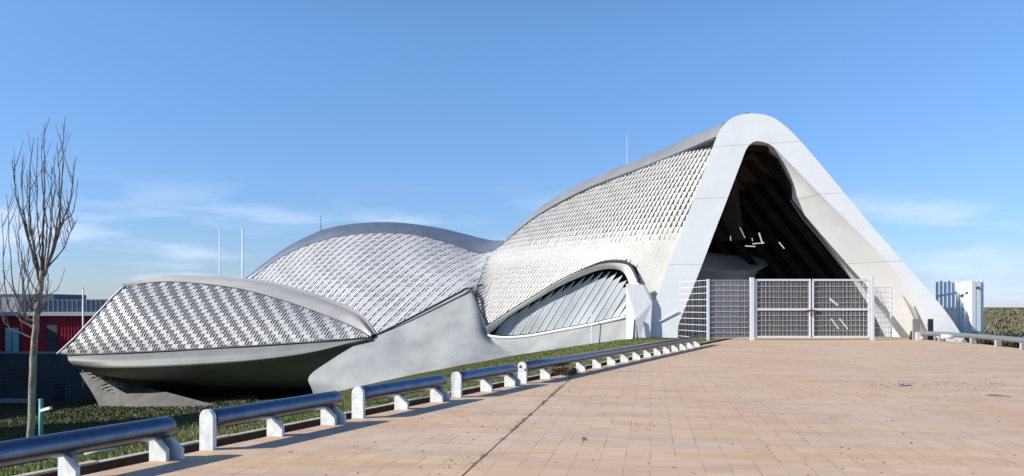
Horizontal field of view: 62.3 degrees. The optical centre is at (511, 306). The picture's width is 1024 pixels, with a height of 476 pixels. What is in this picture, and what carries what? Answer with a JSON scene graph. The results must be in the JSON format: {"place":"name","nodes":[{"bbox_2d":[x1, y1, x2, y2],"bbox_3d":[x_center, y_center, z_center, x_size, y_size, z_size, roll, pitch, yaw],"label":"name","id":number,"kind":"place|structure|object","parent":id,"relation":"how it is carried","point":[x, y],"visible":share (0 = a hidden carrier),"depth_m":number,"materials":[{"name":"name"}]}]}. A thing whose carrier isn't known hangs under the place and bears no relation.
{"place":"outdoors","nodes":[
{"label":"outdoors","id":0,"kind":"place"},
{"bbox_2d":[0,398,37,402],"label":"footpath","id":1,"kind":"structure","parent":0,"point":[13,400],"depth_m":73.50,"materials":[{"name":"grey concrete"}]},
{"bbox_2d":[0,392,258,440],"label":"grass","id":2,"kind":"structure","parent":0,"point":[16,416],"depth_m":53.34,"materials":[{"name":"green plant"}]},
{"bbox_2d":[82,287,83,388],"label":"flagpole","id":3,"kind":"object","parent":2,"relation":"on","point":[82,325],"visible":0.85,"depth_m":69.95,"materials":[{"name":"white metal"}]},
{"bbox_2d":[79,372,214,407],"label":"embankment","id":4,"kind":"structure","parent":0,"point":[132,396],"depth_m":60.76,"materials":[{"name":"concrete"}]},
{"bbox_2d":[83,372,125,393],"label":"stairs","id":5,"kind":"structure","parent":4,"relation":"on","point":[111,382],"depth_m":63.81,"materials":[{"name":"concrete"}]},
{"bbox_2d":[0,337,725,475],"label":"verge","id":6,"kind":"structure","parent":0,"point":[346,394],"depth_m":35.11,"materials":[{"name":"green plant"}]},
{"bbox_2d":[0,120,77,436],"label":"bare tree","id":7,"kind":"object","parent":6,"relation":"on","point":[42,270],"visible":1,"depth_m":13.96,"materials":[{"name":"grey plant"}]},
{"bbox_2d":[38,399,51,435],"bbox_3d":[-7.557,2.079,13.707,0.380,1.156,0.074,0,0,38],"label":"tree stake","id":8,"kind":"object","parent":6,"relation":"on","point":[40,421],"visible":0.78,"depth_m":13.77,"materials":[{"name":"teal paint"}]},
{"bbox_2d":[84,447,116,454],"bbox_3d":[-4.959,1.734,10.200,0.388,0.115,0.090,0,0,0],"label":"pipe","id":9,"kind":"object","parent":6,"relation":"on","point":[102,451],"visible":0.62,"depth_m":10.18,"materials":[{"name":"teal metal"}]},
{"bbox_2d":[0,307,1023,447],"bbox_3d":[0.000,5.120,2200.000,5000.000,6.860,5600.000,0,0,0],"label":"ground","id":10,"kind":"structure","parent":0,"point":[265,396],"depth_m":61.12,"materials":[{"name":"green plant"}]},
{"bbox_2d":[0,294,108,401],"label":"red building","id":11,"kind":"structure","parent":10,"relation":"on","point":[58,377],"depth_m":75.50,"materials":[{"name":"red painted metal cladding"},{"name":"dark grey metal"},{"name":"glass"}]},
{"bbox_2d":[4,326,21,350],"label":"window","id":12,"kind":"structure","parent":11,"relation":"in","point":[12,339],"depth_m":75.60,"materials":[{"name":"glass"}]},
{"bbox_2d":[47,324,57,350],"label":"door","id":13,"kind":"structure","parent":11,"relation":"in","point":[52,329],"depth_m":75.85,"materials":[{"name":"metal"}]},
{"bbox_2d":[53,383,64,401],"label":"door","id":14,"kind":"structure","parent":11,"relation":"in","point":[56,397],"depth_m":74.97,"materials":[{"name":"grey"}]},
{"bbox_2d":[98,376,251,395],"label":"retaining wall","id":15,"kind":"structure","parent":10,"relation":"on","point":[181,391],"depth_m":69.50,"materials":[{"name":"concrete"}]},
{"bbox_2d":[219,227,219,275],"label":"flagpole","id":16,"kind":"object","parent":10,"relation":"on","point":[219,251],"visible":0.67,"depth_m":99.94,"materials":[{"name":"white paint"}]},
{"bbox_2d":[242,226,243,277],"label":"flagpole","id":17,"kind":"object","parent":10,"relation":"on","point":[242,251],"visible":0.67,"depth_m":95.92,"materials":[{"name":"white metal"}]},
{"bbox_2d":[13,338,725,475],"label":"kerb","id":18,"kind":"structure","parent":10,"relation":"on","point":[55,469],"depth_m":10.89,"materials":[{"name":"concrete"}]},
{"bbox_2d":[56,112,966,393],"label":"exhibition pavilion","id":19,"kind":"structure","parent":10,"relation":"on","point":[636,248],"depth_m":53.19,"materials":[{"name":"white concrete"}]},
{"bbox_2d":[486,259,639,338],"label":"window","id":20,"kind":"structure","parent":19,"relation":"in","point":[602,294],"depth_m":51.08,"materials":[{"name":"white paint"}]},
{"bbox_2d":[912,319,920,339],"bbox_3d":[20.091,1.223,42.028,0.380,1.236,0.196,0,0,0],"label":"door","id":21,"kind":"structure","parent":19,"relation":"in","point":[916,323],"depth_m":42.02,"materials":[{"name":"grey metal"}]},
{"bbox_2d":[928,319,932,339],"bbox_3d":[20.690,1.217,41.878,0.220,1.230,0.100,0,0,0],"label":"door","id":22,"kind":"structure","parent":19,"relation":"in","point":[930,321],"depth_m":41.83,"materials":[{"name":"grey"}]},
{"bbox_2d":[936,280,983,333],"bbox_3d":[23.191,0.446,43.899,0.630,3.658,3.442,0,0,-3],"label":"paling fence","id":23,"kind":"object","parent":10,"relation":"on","point":[969,306],"visible":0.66,"depth_m":43.02,"materials":[{"name":"white metal"}]},
{"bbox_2d":[956,331,985,342],"bbox_3d":[22.734,1.966,42.007,2.066,1.552,1.676,0,0,0],"label":"shrub","id":24,"kind":"object","parent":10,"relation":"on","point":[967,339],"visible":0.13,"depth_m":41.70,"materials":[{"name":"green plant"}]},
{"bbox_2d":[967,333,1003,344],"bbox_3d":[22.418,1.902,39.423,1.878,1.380,1.823,0,0,0],"label":"shrub","id":25,"kind":"object","parent":10,"relation":"on","point":[982,341],"visible":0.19,"depth_m":39.31,"materials":[{"name":"green plant"}]},
{"bbox_2d":[990,329,1020,347],"bbox_3d":[21.744,1.709,36.684,1.750,1.473,1.839,0,0,20],"label":"shrub","id":26,"kind":"object","parent":10,"relation":"on","point":[1010,344],"visible":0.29,"depth_m":36.63,"materials":[{"name":"green plant"}]},
{"bbox_2d":[0,0,1023,306],"label":"sky","id":27,"kind":"structure","parent":0,"point":[185,120],"materials":[{"name":"blue"}]},
{"bbox_2d":[82,337,1023,475],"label":"plaza","id":28,"kind":"structure","parent":0,"point":[790,391],"depth_m":11.87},
{"bbox_2d":[0,416,183,475],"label":"tubular rail","id":29,"kind":"object","parent":28,"relation":"on","point":[66,448],"visible":0.99,"depth_m":8.20,"materials":[{"name":"metal"}]},
{"bbox_2d":[199,391,345,450],"bbox_3d":[-2.983,1.468,10.900,0.292,0.566,2.513,0,0,24],"label":"tubular rail","id":30,"kind":"object","parent":28,"relation":"on","point":[271,412],"visible":0.99,"depth_m":10.71,"materials":[{"name":"metal"}]},
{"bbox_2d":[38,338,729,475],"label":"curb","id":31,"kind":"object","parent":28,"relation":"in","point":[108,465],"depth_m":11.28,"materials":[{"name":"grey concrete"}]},
{"bbox_2d":[352,374,449,418],"bbox_3d":[-1.731,1.468,13.742,0.292,0.566,2.602,0,0,24],"label":"tubular rail","id":32,"kind":"object","parent":28,"relation":"on","point":[398,390],"visible":0.96,"depth_m":13.60,"materials":[{"name":"paint"}]},
{"bbox_2d":[451,364,520,397],"bbox_3d":[-0.462,1.468,16.625,0.292,0.566,2.592,0,0,24],"label":"tubular rail","id":33,"kind":"object","parent":28,"relation":"on","point":[484,375],"visible":0.99,"depth_m":16.51,"materials":[{"name":"metal"}]},
{"bbox_2d":[461,377,571,475],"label":"paving joint","id":34,"kind":"object","parent":28,"relation":"on","point":[510,432],"visible":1,"depth_m":10.70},
{"bbox_2d":[471,378,573,467],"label":"weeds","id":35,"kind":"object","parent":28,"relation":"on","point":[524,419],"visible":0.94,"depth_m":12.25,"materials":[{"name":"green plant"}]},
{"bbox_2d":[549,365,577,374],"bbox_3d":[1.289,1.534,20.885,0.833,0.271,0.828,0,0,0],"label":"weed clump","id":36,"kind":"object","parent":28,"relation":"on","point":[564,368],"visible":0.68,"depth_m":20.76,"materials":[{"name":"green plant"}]},
{"bbox_2d":[559,371,575,375],"bbox_3d":[1.342,1.596,20.333,0.489,0.109,0.492,0,0,0],"label":"weed clump","id":37,"kind":"object","parent":28,"relation":"on","point":[566,373],"visible":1,"depth_m":20.30,"materials":[{"name":"green plant"}]},
{"bbox_2d":[518,334,706,382],"bbox_3d":[4.262,1.468,27.401,0.252,0.566,20.127,0,0,24],"label":"tubular rail","id":38,"kind":"object","parent":28,"relation":"on","point":[543,365],"visible":0.9,"depth_m":23.17,"materials":[{"name":"metal"}]},
{"bbox_2d":[684,279,747,340],"bbox_3d":[9.713,0.150,43.060,1.602,3.040,4.316,0,0,-41],"label":"fence","id":39,"kind":"object","parent":28,"relation":"on","point":[709,306],"visible":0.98,"depth_m":41.95,"materials":[{"name":"silver metal"}]},
{"bbox_2d":[750,277,874,339],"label":"double gate","id":40,"kind":"structure","parent":28,"relation":"on","point":[870,308],"depth_m":41.93,"materials":[{"name":"silver metal"}]},
{"bbox_2d":[875,287,891,338],"bbox_3d":[18.577,0.345,42.394,1.515,2.650,0.084,0,0,-35],"label":"fence","id":41,"kind":"object","parent":28,"relation":"on","point":[881,307],"visible":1,"depth_m":42.35,"materials":[{"name":"silver metal"}]},
{"bbox_2d":[941,334,953,338],"bbox_3d":[19.803,1.359,38.500,0.544,0.212,0.200,0,0,22],"label":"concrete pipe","id":42,"kind":"object","parent":28,"relation":"on","point":[944,336],"visible":1,"depth_m":38.44,"materials":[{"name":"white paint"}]},
{"bbox_2d":[909,331,1023,349],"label":"tubular rail","id":43,"kind":"object","parent":28,"relation":"on","point":[997,339],"visible":0.81,"depth_m":37.17,"materials":[{"name":"grey metal"}]},
{"bbox_2d":[947,310,1023,336],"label":"hillside","id":44,"kind":"structure","parent":0,"point":[1010,326],"depth_m":89.72,"materials":[{"name":"green plant"}]},
{"bbox_2d":[955,307,1023,336],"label":"scrub","id":45,"kind":"object","parent":44,"relation":"on","point":[991,322],"visible":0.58,"depth_m":89.18,"materials":[{"name":"green plant"}]}
]}

